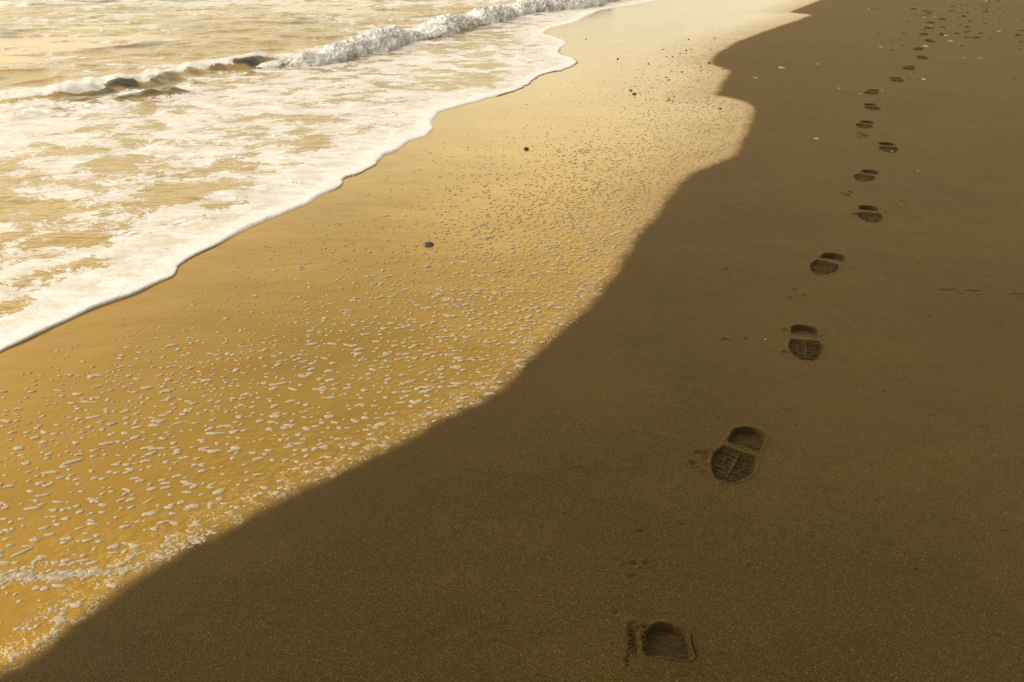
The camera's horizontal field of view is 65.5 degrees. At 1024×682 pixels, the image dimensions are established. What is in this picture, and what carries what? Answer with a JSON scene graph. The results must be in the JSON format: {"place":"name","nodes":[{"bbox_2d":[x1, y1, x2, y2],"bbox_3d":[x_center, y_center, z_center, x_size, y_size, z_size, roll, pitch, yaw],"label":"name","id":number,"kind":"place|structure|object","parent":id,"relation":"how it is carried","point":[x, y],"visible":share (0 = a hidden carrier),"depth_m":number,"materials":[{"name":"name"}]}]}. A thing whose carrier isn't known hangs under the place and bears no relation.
{"place":"outdoors","nodes":[
{"label":"outdoors","id":0,"kind":"place"},
{"bbox_2d":[0,0,652,352],"bbox_3d":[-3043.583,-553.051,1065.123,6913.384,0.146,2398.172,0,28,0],"label":"sea","id":1,"kind":"structure","parent":0,"point":[128,168],"depth_m":6.03,"materials":[{"name":"liquid"}]},
{"bbox_2d":[256,0,616,68],"label":"breaking wave foam","id":2,"kind":"object","parent":1,"relation":"on","point":[447,28],"visible":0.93,"depth_m":10.41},
{"bbox_2d":[0,0,814,655],"bbox_3d":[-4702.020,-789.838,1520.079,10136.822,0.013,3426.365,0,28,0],"label":"wet sand","id":3,"kind":"structure","parent":0,"point":[636,38],"depth_m":3.12,"materials":[{"name":"beige sand"}]},
{"bbox_2d":[0,15,801,664],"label":"foam flecks","id":4,"kind":"object","parent":3,"relation":"on","point":[58,575],"visible":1,"depth_m":2.51,"materials":[{"name":"white liquid"}]},
{"bbox_2d":[423,242,433,245],"bbox_3d":[-0.385,-0.445,3.667,0.046,0.024,0.035,-3,28,-5],"label":"stone","id":5,"kind":"object","parent":3,"relation":"on","point":[428,244],"visible":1,"depth_m":3.66,"materials":[{"name":"grey stone"}]},
{"bbox_2d":[0,0,1023,681],"bbox_3d":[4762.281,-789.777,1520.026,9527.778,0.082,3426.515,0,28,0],"label":"dry sand","id":6,"kind":"structure","parent":0,"point":[550,512],"depth_m":2.14,"materials":[{"name":"brown sand"}]},
{"bbox_2d":[622,619,696,664],"bbox_3d":[0.291,0.660,1.546,0.155,0.028,0.342,3,28,6],"label":"footprint","id":7,"kind":"object","parent":6,"relation":"on","point":[666,639],"visible":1,"depth_m":1.64},
{"bbox_2d":[689,425,770,500],"bbox_3d":[0.598,0.330,2.188,0.385,0.026,0.187,-22,35,-36],"label":"footprint","id":8,"kind":"object","parent":6,"relation":"on","point":[729,460],"visible":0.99,"depth_m":2.20},
{"bbox_2d":[784,323,827,362],"bbox_3d":[1.031,0.011,2.801,0.149,0.025,0.318,7,28,14],"label":"footprint","id":9,"kind":"object","parent":6,"relation":"on","point":[809,350],"visible":1,"depth_m":2.79},
{"bbox_2d":[807,252,847,275],"bbox_3d":[1.368,-0.327,3.459,0.149,0.026,0.318,18,32,30],"label":"footprint","id":10,"kind":"object","parent":6,"relation":"on","point":[819,267],"visible":0.92,"depth_m":3.46},
{"bbox_2d":[854,120,875,128],"bbox_3d":[2.622,-1.596,5.909,0.154,0.023,0.319,15,31,26],"label":"footprint","id":11,"kind":"object","parent":6,"relation":"on","point":[862,125],"visible":0.97,"depth_m":5.92},
{"bbox_2d":[851,169,880,181],"bbox_3d":[2.085,-0.967,4.692,0.153,0.023,0.318,18,32,30],"label":"footprint","id":12,"kind":"object","parent":6,"relation":"on","point":[860,177],"visible":0.95,"depth_m":4.69},
{"bbox_2d":[853,205,885,223],"bbox_3d":[1.822,-0.641,4.061,0.152,0.027,0.319,8,29,15],"label":"footprint","id":13,"kind":"object","parent":6,"relation":"on","point":[873,217],"visible":0.97,"depth_m":4.06},
{"bbox_2d":[863,89,880,94],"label":"footprint","id":14,"kind":"object","parent":6,"relation":"on","point":[869,91],"visible":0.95,"depth_m":7.08},
{"bbox_2d":[862,103,882,110],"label":"footprint","id":15,"kind":"object","parent":6,"relation":"on","point":[871,106],"visible":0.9,"depth_m":6.50},
{"bbox_2d":[877,142,900,152],"bbox_3d":[2.502,-1.280,5.306,0.155,0.025,0.320,8,29,15],"label":"footprint","id":16,"kind":"object","parent":6,"relation":"on","point":[888,147],"visible":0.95,"depth_m":5.31},
{"bbox_2d":[889,77,904,81],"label":"footprint","id":17,"kind":"object","parent":6,"relation":"on","point":[896,79],"visible":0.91,"depth_m":7.66},
{"bbox_2d":[901,66,915,69],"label":"footprint","id":18,"kind":"object","parent":6,"relation":"on","point":[908,67],"visible":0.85,"depth_m":8.29},
{"bbox_2d":[911,47,924,50],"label":"footprint","id":19,"kind":"object","parent":6,"relation":"on","point":[918,49],"visible":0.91,"depth_m":9.56},
{"bbox_2d":[916,56,929,59],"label":"footprint","id":20,"kind":"object","parent":6,"relation":"on","point":[922,57],"visible":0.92,"depth_m":8.93},
{"bbox_2d":[923,39,936,42],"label":"footprint","id":21,"kind":"object","parent":6,"relation":"on","point":[929,40],"visible":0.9,"depth_m":10.23}
]}

